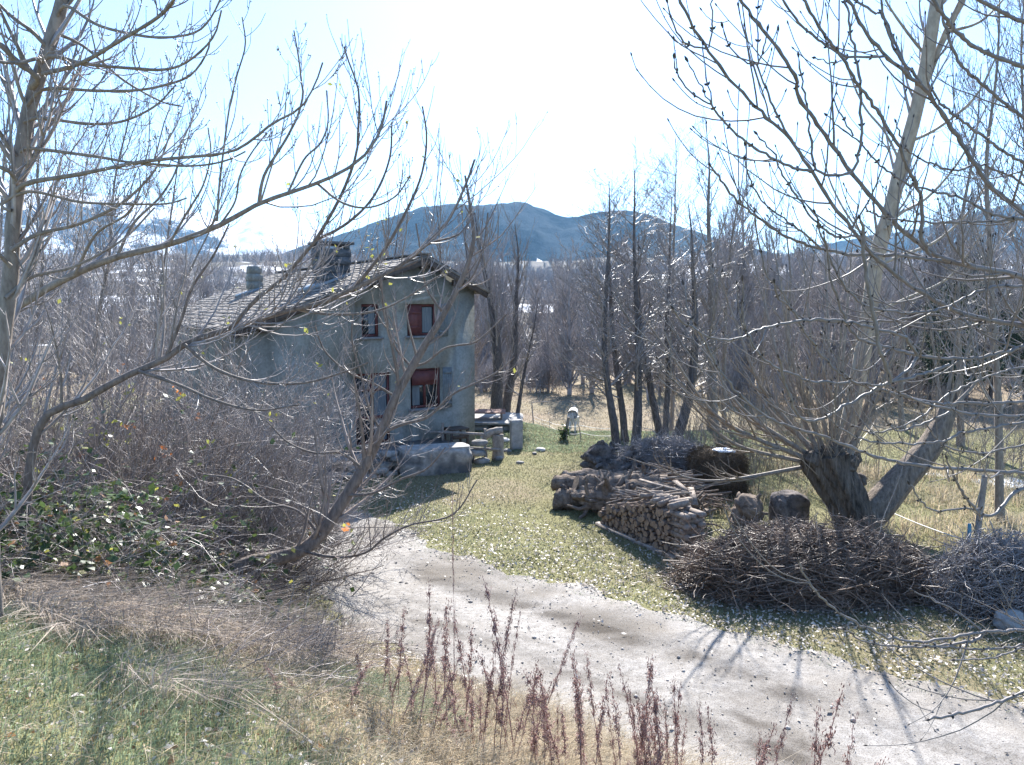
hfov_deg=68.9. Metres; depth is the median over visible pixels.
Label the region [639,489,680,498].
pole
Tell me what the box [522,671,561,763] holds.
dried weed
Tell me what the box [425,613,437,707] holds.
dried weed
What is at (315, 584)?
bare shrub
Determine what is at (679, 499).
firewood billet
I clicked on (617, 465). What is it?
root stump
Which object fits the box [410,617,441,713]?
dried weed
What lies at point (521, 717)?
dried weed
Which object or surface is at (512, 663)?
dried weed
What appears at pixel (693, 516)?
firewood billet
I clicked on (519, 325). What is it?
alder
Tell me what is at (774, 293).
alder
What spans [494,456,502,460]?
stone
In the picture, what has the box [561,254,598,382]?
alder
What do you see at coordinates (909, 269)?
alder
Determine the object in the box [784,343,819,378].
shrub
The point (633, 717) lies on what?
dried weed
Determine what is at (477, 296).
willow tree
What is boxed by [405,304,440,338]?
window
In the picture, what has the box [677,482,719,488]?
stick
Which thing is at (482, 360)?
shrub
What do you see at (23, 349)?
bare shrub
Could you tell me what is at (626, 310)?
alder
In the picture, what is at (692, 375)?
alder tree
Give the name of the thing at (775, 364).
shrub
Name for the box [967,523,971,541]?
fence post
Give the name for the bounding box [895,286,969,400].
pine tree
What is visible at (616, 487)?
felled trunk
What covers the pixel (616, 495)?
pole
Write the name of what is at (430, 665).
dried weed
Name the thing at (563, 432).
ivy
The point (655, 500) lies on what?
firewood billet
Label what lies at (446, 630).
dried weed
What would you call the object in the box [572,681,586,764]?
dried weed
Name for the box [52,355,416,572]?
bare shrub
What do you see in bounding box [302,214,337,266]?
alder
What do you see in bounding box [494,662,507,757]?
dried weed
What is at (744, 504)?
tree stump
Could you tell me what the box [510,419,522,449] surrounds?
stone pillar
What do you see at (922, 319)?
alder
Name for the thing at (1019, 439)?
undergrowth shrub
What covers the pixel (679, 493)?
pole
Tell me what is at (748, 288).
alder
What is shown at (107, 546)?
bramble
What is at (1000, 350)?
alder
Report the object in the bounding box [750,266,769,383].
alder
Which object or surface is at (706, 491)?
stick
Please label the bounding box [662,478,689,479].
stick
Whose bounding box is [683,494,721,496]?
stick
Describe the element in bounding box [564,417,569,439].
fence post
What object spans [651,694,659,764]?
dried weed
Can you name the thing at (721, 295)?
alder
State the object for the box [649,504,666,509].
firewood log
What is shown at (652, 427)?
undergrowth shrub
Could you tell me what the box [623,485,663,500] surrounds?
pole
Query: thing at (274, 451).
bare shrub
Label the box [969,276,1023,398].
pine tree
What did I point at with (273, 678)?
dried weed
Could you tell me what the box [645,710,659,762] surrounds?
dried weed
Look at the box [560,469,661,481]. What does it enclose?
felled trunk
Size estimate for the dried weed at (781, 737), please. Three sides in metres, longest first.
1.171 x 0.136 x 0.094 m
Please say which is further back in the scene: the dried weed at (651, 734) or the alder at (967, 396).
the alder at (967, 396)
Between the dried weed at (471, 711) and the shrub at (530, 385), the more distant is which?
the shrub at (530, 385)
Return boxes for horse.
[567,406,579,432]
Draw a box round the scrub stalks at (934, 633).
[633,551,1023,669]
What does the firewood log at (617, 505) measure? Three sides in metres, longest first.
0.510 x 0.134 x 0.131 m
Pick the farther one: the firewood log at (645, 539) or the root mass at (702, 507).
the root mass at (702, 507)
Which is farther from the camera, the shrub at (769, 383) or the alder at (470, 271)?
the alder at (470, 271)
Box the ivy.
[557,424,569,439]
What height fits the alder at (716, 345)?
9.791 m
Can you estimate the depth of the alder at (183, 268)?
101.73 m
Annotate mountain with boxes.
[0,185,333,255]
[790,204,1023,254]
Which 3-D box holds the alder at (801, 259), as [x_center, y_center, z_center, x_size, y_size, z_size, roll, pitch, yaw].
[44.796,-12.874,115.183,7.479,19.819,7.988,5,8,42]
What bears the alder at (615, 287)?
on the ground at (628, 555)
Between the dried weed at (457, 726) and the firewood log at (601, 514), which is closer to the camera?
the dried weed at (457, 726)
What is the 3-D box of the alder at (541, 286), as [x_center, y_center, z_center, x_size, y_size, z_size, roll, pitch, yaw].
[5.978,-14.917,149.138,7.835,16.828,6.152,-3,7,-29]
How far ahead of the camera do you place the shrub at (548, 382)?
69.92 m
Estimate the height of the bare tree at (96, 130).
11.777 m
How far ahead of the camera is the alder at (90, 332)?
82.37 m
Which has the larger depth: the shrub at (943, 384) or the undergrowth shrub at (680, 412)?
the shrub at (943, 384)
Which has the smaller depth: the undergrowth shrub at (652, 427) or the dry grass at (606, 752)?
the dry grass at (606, 752)
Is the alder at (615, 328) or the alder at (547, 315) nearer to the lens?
the alder at (547, 315)
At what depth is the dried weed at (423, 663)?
5.75 m
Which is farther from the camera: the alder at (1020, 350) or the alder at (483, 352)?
the alder at (483, 352)
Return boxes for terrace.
[295,438,474,478]
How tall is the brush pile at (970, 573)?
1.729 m
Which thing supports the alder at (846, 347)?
on the ground at (628, 555)
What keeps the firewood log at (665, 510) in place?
on the firewood log
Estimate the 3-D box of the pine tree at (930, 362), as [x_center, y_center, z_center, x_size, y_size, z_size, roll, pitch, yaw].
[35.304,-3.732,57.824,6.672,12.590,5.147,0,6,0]
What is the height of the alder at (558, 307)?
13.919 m
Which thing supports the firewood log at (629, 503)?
on the firewood log
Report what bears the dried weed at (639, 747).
on the ground at (628, 555)
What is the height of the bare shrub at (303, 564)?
3.490 m
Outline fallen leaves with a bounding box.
[70,482,1023,764]
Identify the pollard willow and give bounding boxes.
[615,206,1004,533]
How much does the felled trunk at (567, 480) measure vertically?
0.512 m
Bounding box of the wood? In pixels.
[0,245,1023,339]
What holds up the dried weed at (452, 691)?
on the ground at (628, 555)
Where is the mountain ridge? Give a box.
[281,202,781,261]
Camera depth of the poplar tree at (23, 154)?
5.48 m
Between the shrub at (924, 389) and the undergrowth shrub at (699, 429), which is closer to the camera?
the undergrowth shrub at (699, 429)
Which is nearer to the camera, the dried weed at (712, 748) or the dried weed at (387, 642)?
the dried weed at (712, 748)
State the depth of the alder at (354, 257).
132.13 m
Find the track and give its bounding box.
[155,495,1023,764]
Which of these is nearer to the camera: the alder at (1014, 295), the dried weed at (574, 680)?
the dried weed at (574, 680)
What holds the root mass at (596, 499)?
on the ground at (628, 555)
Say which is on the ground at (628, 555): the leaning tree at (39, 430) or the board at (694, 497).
the leaning tree at (39, 430)
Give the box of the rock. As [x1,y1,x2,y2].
[992,608,1023,629]
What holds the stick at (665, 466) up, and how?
on the stick
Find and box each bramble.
[0,319,375,626]
[0,413,222,613]
[0,439,330,608]
[0,482,212,602]
[62,543,292,626]
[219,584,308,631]
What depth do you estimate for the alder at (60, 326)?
80.69 m
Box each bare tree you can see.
[0,0,119,409]
[0,40,86,393]
[27,94,118,445]
[56,28,188,479]
[108,162,250,474]
[112,91,213,434]
[736,226,790,430]
[765,174,820,430]
[881,186,930,429]
[909,35,1018,446]
[925,0,1023,521]
[964,0,1023,343]
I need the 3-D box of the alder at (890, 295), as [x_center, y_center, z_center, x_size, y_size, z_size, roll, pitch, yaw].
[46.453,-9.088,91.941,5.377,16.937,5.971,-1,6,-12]
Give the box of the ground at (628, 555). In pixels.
[0,251,1023,764]
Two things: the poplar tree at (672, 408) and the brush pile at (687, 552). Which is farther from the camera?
the poplar tree at (672, 408)
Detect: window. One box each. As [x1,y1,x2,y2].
[360,304,383,339]
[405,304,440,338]
[409,368,444,411]
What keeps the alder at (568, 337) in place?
on the ground at (628, 555)
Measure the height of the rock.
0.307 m
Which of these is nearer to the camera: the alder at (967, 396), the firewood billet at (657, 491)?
the firewood billet at (657, 491)
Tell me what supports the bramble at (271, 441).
on the ground at (628, 555)
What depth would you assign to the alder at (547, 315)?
71.40 m
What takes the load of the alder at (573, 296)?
on the ground at (628, 555)
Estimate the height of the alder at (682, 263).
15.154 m
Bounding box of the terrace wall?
[322,439,489,482]
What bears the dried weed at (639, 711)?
on the ground at (628, 555)
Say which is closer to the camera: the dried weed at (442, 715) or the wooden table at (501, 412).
the dried weed at (442, 715)
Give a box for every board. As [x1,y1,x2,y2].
[638,478,688,494]
[672,480,688,491]
[688,487,698,505]
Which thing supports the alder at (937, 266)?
on the ground at (628, 555)
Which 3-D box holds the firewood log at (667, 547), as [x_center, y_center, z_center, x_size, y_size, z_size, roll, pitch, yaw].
[3.038,3.011,13.813,0.508,0.127,0.132,-4,11,-30]
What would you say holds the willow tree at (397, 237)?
on the ground at (628, 555)
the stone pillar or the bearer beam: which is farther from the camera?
the stone pillar
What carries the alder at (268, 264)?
on the ground at (628, 555)
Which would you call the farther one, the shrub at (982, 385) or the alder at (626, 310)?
the alder at (626, 310)
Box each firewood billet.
[639,493,662,497]
[642,490,663,493]
[650,495,672,503]
[652,494,669,498]
[657,495,677,506]
[667,499,689,509]
[667,520,691,530]
[668,497,692,503]
[669,509,690,520]
[669,550,689,559]
[670,530,690,541]
[670,540,688,551]
[677,508,696,519]
[679,517,704,524]
[679,527,704,534]
[679,537,701,544]
[684,506,706,518]
[690,524,696,529]
[695,521,706,528]
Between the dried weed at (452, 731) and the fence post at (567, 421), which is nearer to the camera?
the dried weed at (452, 731)
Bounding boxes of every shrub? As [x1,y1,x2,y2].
[0,252,241,523]
[0,281,263,555]
[0,286,297,594]
[0,301,343,592]
[0,330,149,532]
[0,344,438,594]
[1,230,219,489]
[3,235,437,615]
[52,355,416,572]
[68,230,445,574]
[71,343,103,378]
[92,380,380,608]
[160,404,427,609]
[200,484,392,612]
[475,339,510,365]
[475,351,518,392]
[475,352,491,371]
[475,357,492,391]
[479,361,516,390]
[482,354,518,381]
[507,348,561,392]
[518,335,543,365]
[519,346,556,385]
[532,355,582,393]
[606,400,708,444]
[624,359,811,467]
[641,378,745,444]
[675,355,702,393]
[679,358,744,404]
[704,379,824,490]
[726,358,800,407]
[736,340,841,469]
[766,336,803,378]
[767,363,806,399]
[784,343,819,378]
[792,378,954,488]
[795,348,883,408]
[877,349,943,402]
[886,343,1021,460]
[931,353,984,402]
[947,338,1023,486]
[974,381,993,390]
[1001,370,1015,385]
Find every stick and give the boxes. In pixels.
[648,462,684,470]
[660,474,692,478]
[661,481,704,483]
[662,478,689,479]
[665,469,694,474]
[665,481,701,483]
[668,474,702,480]
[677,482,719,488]
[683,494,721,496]
[686,489,718,494]
[694,482,729,488]
[697,499,729,506]
[698,494,732,501]
[703,503,729,509]
[708,491,731,494]
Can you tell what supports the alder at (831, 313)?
on the ground at (628, 555)
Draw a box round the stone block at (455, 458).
[398,442,472,476]
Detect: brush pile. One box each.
[610,428,725,478]
[654,502,962,625]
[668,528,708,560]
[904,507,1023,626]
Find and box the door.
[355,372,389,444]
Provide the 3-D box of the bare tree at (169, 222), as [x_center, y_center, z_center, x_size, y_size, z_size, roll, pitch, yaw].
[-8.836,-2.339,18.932,2.463,10.120,2.503,0,6,0]
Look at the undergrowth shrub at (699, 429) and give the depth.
20.81 m
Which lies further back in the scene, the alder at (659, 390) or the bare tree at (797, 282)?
the alder at (659, 390)
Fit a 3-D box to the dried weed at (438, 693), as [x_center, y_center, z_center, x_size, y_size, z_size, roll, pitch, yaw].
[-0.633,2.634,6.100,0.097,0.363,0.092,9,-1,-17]
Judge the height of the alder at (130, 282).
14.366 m
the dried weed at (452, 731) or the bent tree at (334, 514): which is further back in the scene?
the bent tree at (334, 514)
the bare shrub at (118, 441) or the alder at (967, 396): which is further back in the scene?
the alder at (967, 396)
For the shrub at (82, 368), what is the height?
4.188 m
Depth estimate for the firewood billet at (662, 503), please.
13.84 m
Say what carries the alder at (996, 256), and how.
on the ground at (628, 555)
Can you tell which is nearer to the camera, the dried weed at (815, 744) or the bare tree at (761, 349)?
the dried weed at (815, 744)
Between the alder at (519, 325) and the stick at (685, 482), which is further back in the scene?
the alder at (519, 325)
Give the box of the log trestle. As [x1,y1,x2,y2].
[480,427,503,458]
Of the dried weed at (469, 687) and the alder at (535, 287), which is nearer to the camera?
the dried weed at (469, 687)
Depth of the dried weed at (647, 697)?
5.02 m
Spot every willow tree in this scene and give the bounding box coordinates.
[379,196,420,257]
[418,172,461,269]
[452,200,498,374]
[464,191,518,408]
[493,196,539,411]
[495,290,551,412]
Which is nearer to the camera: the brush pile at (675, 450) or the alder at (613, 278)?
the brush pile at (675, 450)
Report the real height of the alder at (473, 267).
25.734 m
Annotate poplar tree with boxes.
[0,0,352,622]
[623,106,720,430]
[683,110,745,431]
[706,141,760,429]
[821,0,1008,500]
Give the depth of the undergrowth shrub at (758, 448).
19.28 m
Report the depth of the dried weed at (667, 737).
4.72 m
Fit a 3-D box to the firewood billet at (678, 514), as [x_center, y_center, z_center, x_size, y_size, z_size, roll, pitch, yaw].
[3.024,2.381,13.478,0.129,0.114,0.500,10,1,-26]
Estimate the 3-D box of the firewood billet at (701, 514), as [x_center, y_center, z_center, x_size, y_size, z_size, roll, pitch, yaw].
[3.332,2.363,13.644,0.135,0.089,0.520,-25,15,-24]
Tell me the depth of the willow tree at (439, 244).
35.50 m
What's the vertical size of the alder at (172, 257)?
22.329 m
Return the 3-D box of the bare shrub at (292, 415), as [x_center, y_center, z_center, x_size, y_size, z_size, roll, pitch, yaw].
[-4.403,0.448,13.276,6.482,6.428,6.650,-2,6,-16]
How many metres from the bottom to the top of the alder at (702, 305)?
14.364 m
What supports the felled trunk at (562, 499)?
on the ground at (628, 555)
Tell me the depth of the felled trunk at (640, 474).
17.72 m
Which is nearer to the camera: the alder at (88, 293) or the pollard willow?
the pollard willow
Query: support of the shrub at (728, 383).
on the ground at (628, 555)
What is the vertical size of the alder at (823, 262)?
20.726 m
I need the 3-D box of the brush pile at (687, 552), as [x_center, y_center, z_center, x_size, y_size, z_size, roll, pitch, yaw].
[3.635,3.001,13.066,1.529,0.709,1.201,-2,6,-22]
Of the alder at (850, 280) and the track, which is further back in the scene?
the alder at (850, 280)
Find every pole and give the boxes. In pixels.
[611,492,641,496]
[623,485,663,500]
[636,487,659,494]
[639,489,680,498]
[666,492,691,494]
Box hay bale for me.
[684,441,752,499]
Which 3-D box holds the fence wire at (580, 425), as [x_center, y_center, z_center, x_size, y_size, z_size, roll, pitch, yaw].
[2.111,1.927,37.929,1.464,3.820,27.493,0,6,-2]
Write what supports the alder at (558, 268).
on the ground at (628, 555)
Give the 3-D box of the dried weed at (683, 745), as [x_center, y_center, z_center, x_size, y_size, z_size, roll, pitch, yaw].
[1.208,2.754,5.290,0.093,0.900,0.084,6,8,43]
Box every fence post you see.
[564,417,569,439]
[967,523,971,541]
[974,475,987,537]
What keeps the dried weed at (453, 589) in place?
on the ground at (628, 555)
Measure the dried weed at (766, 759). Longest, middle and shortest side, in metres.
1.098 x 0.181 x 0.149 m
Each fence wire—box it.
[534,416,610,428]
[895,514,958,537]
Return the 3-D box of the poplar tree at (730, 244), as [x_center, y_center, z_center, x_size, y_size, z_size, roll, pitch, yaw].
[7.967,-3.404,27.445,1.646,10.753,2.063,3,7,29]
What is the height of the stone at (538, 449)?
0.144 m
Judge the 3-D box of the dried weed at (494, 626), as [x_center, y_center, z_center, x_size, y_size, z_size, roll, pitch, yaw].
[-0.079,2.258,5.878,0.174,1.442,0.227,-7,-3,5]
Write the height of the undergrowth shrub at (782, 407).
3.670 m
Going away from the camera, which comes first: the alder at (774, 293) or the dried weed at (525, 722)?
the dried weed at (525, 722)
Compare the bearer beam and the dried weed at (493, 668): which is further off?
the bearer beam
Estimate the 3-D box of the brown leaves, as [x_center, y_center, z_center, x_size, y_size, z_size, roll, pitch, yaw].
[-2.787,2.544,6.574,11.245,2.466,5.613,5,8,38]
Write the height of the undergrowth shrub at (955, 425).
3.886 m
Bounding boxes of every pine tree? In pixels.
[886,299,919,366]
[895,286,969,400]
[923,253,1015,408]
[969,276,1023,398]
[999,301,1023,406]
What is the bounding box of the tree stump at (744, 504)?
[729,492,768,527]
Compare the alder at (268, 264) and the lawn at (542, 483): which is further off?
the alder at (268, 264)
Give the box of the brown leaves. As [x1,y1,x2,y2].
[5,585,546,764]
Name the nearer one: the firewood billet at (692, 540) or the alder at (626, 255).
the firewood billet at (692, 540)
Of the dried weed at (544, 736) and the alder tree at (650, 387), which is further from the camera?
the alder tree at (650, 387)
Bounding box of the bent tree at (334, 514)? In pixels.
[202,116,537,607]
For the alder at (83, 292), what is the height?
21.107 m
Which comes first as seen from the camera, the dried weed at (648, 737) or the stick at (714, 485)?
the dried weed at (648, 737)
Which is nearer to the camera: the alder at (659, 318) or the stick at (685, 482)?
the stick at (685, 482)
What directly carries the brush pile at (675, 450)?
on the ground at (628, 555)
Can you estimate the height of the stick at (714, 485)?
0.186 m
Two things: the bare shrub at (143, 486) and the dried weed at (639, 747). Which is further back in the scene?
the bare shrub at (143, 486)
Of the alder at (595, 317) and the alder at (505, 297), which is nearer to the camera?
the alder at (505, 297)
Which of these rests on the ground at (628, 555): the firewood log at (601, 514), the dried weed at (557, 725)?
the dried weed at (557, 725)
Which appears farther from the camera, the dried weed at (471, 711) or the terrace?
the terrace
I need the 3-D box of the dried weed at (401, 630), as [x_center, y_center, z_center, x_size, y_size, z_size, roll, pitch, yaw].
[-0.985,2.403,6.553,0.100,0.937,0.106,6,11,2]
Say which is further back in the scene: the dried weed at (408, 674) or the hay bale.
the hay bale
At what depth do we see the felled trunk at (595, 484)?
16.59 m
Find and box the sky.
[0,0,1023,253]
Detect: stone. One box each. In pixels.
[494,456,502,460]
[535,447,544,451]
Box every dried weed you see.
[263,661,283,696]
[347,659,373,708]
[352,652,365,689]
[383,618,391,690]
[385,644,392,702]
[389,660,403,715]
[394,606,407,696]
[396,631,415,708]
[401,620,437,723]
[406,694,414,713]
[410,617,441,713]
[420,627,441,720]
[423,577,433,697]
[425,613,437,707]
[429,684,441,723]
[431,651,463,742]
[436,692,461,730]
[440,598,451,725]
[442,641,460,732]
[442,657,466,759]
[445,720,461,749]
[451,485,455,724]
[452,617,474,741]
[457,715,469,735]
[462,625,475,726]
[464,688,479,746]
[475,645,510,757]
[475,689,485,745]
[482,575,516,760]
[482,674,492,754]
[483,642,496,747]
[492,584,517,750]
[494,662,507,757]
[504,606,521,751]
[511,672,539,758]
[515,683,535,762]
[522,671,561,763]
[527,663,542,761]
[528,678,553,757]
[533,659,554,759]
[535,713,539,764]
[539,613,583,732]
[539,715,558,764]
[540,690,547,763]
[555,705,560,754]
[557,706,569,764]
[570,653,586,764]
[571,649,588,763]
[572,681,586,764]
[583,654,602,763]
[591,671,611,764]
[604,685,617,764]
[608,675,622,764]
[617,663,643,764]
[626,678,640,763]
[630,709,653,764]
[633,692,650,764]
[638,654,655,764]
[638,706,652,764]
[638,738,651,764]
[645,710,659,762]
[646,661,670,764]
[650,743,666,764]
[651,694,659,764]
[661,698,672,764]
[671,675,681,764]
[671,683,681,764]
[679,718,686,764]
[696,702,705,764]
[705,702,717,764]
[750,722,776,764]
[754,728,763,764]
[761,736,771,761]
[773,693,795,764]
[806,705,822,764]
[813,682,849,764]
[842,711,858,764]
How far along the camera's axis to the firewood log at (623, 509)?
14.72 m
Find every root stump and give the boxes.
[580,440,617,470]
[594,445,641,472]
[631,456,659,475]
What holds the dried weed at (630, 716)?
on the ground at (628, 555)
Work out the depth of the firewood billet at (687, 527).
13.39 m
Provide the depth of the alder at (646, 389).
64.64 m
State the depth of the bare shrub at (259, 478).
11.15 m
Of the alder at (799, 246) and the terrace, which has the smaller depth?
the terrace
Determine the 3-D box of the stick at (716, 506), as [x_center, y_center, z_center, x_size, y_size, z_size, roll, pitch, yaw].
[4.143,2.647,16.454,1.305,0.309,0.052,1,6,8]
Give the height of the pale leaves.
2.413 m
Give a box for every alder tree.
[547,161,664,449]
[557,189,663,442]
[570,138,694,443]
[610,213,709,436]
[617,171,720,435]
[644,187,747,439]
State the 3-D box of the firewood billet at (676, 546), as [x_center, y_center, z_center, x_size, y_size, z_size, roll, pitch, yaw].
[3.021,2.932,13.534,0.129,0.114,0.500,-12,12,-23]
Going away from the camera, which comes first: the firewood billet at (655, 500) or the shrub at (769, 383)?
the firewood billet at (655, 500)
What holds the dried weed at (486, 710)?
on the ground at (628, 555)
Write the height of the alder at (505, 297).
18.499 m
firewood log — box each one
[598,511,604,516]
[606,502,620,509]
[615,500,636,508]
[620,506,627,512]
[624,500,646,508]
[634,520,640,526]
[642,536,649,542]
[643,530,649,536]
[645,525,652,529]
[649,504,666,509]
[656,528,661,535]
[661,508,682,515]
[661,519,667,525]
[664,509,683,516]
[664,544,671,550]
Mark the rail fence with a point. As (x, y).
(485, 448)
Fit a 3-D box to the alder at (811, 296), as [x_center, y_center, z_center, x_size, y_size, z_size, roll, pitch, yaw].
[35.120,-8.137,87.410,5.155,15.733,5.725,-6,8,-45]
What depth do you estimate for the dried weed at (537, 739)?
5.58 m
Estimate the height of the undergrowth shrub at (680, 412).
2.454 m
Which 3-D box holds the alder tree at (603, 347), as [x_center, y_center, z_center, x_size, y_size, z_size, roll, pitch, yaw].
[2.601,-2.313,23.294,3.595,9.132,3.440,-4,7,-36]
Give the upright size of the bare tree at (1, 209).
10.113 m
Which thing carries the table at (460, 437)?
on the ground at (628, 555)
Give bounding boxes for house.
[145,241,490,467]
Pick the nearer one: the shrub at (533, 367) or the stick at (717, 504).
the stick at (717, 504)
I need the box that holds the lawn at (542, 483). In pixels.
[88,417,1023,700]
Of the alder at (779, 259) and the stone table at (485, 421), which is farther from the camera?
the alder at (779, 259)
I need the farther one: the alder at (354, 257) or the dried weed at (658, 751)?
the alder at (354, 257)
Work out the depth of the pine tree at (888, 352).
79.49 m
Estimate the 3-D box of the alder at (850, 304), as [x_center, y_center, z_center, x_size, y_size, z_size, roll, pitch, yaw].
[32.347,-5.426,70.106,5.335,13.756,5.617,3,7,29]
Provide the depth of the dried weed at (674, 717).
4.98 m
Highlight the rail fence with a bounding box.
[429,422,501,457]
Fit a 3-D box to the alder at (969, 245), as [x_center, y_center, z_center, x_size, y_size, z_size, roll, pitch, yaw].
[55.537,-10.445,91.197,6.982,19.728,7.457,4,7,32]
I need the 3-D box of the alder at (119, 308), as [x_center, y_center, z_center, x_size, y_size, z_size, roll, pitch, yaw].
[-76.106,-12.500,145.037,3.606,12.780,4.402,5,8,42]
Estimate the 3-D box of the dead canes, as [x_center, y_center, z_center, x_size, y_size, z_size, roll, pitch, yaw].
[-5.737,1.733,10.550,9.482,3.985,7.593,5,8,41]
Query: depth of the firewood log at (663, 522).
13.67 m
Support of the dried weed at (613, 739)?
on the ground at (628, 555)
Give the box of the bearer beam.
[595,522,677,559]
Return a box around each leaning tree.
[0,0,438,425]
[19,14,547,547]
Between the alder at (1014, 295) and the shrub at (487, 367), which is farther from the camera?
the alder at (1014, 295)
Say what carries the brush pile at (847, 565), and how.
on the ground at (628, 555)
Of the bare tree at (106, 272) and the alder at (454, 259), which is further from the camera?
the alder at (454, 259)
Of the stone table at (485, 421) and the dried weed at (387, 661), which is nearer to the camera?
the dried weed at (387, 661)
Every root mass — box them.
[567,469,649,518]
[679,485,722,527]
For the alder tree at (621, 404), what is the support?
on the ground at (628, 555)
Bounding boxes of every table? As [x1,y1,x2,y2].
[444,426,468,443]
[475,409,505,419]
[475,412,522,430]
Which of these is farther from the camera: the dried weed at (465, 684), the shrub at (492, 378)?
the shrub at (492, 378)
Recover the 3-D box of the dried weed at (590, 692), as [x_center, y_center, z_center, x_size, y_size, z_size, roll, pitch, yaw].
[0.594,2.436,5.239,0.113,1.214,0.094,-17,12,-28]
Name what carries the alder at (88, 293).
on the ground at (628, 555)
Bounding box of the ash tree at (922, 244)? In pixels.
[610,0,1023,745]
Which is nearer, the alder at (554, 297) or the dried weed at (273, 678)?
the dried weed at (273, 678)
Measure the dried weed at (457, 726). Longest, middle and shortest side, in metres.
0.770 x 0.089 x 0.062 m
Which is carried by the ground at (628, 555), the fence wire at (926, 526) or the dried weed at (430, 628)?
the dried weed at (430, 628)
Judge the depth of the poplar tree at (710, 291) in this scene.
26.88 m
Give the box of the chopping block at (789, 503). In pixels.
[768,489,810,524]
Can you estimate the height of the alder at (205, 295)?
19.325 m
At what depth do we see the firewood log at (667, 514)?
13.63 m
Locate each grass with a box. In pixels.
[0,517,430,754]
[0,571,800,764]
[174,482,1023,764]
[470,421,751,453]
[475,386,1023,431]
[683,452,1023,554]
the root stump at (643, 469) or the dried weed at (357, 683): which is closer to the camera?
the dried weed at (357, 683)
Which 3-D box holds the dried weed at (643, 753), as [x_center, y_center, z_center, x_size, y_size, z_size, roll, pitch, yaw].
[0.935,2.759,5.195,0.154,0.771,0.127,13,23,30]
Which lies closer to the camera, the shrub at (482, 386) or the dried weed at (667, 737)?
the dried weed at (667, 737)
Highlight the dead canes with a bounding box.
[0,412,373,627]
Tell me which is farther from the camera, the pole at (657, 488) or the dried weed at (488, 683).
the pole at (657, 488)
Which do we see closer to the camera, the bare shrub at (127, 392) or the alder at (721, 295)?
the bare shrub at (127, 392)
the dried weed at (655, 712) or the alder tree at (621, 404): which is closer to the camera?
the dried weed at (655, 712)
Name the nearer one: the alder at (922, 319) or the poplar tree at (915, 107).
the poplar tree at (915, 107)
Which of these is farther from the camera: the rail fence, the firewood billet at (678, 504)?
the rail fence
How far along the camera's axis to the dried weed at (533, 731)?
5.13 m
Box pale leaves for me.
[0,578,601,764]
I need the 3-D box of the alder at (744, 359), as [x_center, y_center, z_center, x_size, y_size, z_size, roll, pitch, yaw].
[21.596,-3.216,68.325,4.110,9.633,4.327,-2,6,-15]
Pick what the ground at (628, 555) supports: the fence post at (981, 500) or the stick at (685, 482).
the fence post at (981, 500)
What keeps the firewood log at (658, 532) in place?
on the firewood log
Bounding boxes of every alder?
[40,248,89,378]
[51,224,100,350]
[71,297,111,378]
[74,279,94,336]
[76,256,100,336]
[100,246,158,389]
[102,286,117,341]
[111,289,131,330]
[113,265,138,333]
[113,297,126,341]
[165,243,194,307]
[167,271,189,309]
[169,249,200,309]
[194,254,218,300]
[214,277,227,292]
[240,251,277,283]
[256,239,291,276]
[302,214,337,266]
[350,244,362,261]
[393,234,414,255]
[443,249,465,273]
[458,247,477,324]
[463,234,479,335]
[470,249,490,342]
[474,228,531,372]
[474,233,512,361]
[474,294,499,368]
[508,292,523,355]
[518,270,549,350]
[521,267,551,330]
[524,297,557,353]
[530,286,560,390]
[537,247,574,356]
[539,232,597,394]
[544,262,574,364]
[544,269,570,339]
[550,259,586,359]
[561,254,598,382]
[563,244,624,392]
[563,259,587,336]
[586,287,601,359]
[599,249,629,333]
[599,298,622,372]
[602,230,637,308]
[607,261,650,382]
[607,272,647,384]
[614,250,642,327]
[616,234,636,278]
[624,266,663,399]
[638,228,666,345]
[644,303,677,396]
[654,279,679,364]
[657,247,706,377]
[690,270,719,336]
[697,293,722,392]
[699,169,782,395]
[699,201,744,334]
[699,205,752,362]
[716,229,776,385]
[716,295,755,397]
[726,299,756,394]
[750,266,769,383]
[752,211,792,362]
[759,269,787,358]
[767,242,819,380]
[780,236,820,359]
[781,228,809,321]
[782,256,807,338]
[785,247,834,374]
[787,218,863,402]
[805,260,834,333]
[809,242,840,325]
[812,245,838,314]
[825,265,857,379]
[834,210,913,400]
[835,251,863,335]
[838,258,886,372]
[878,244,928,387]
[880,243,916,356]
[893,165,986,393]
[896,227,926,313]
[905,263,938,393]
[915,180,1014,398]
[915,260,930,321]
[956,218,986,343]
[964,294,989,397]
[972,217,1020,369]
[997,290,1009,384]
[998,262,1023,389]
[1000,263,1022,337]
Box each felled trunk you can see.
[551,474,583,490]
[552,488,582,510]
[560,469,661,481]
[571,474,670,491]
[581,468,667,482]
[588,482,676,491]
[592,486,648,490]
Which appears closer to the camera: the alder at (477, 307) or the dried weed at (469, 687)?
the dried weed at (469, 687)
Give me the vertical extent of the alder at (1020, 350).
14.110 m
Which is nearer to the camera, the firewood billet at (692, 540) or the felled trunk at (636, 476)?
the firewood billet at (692, 540)
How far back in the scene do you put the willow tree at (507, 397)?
31.54 m

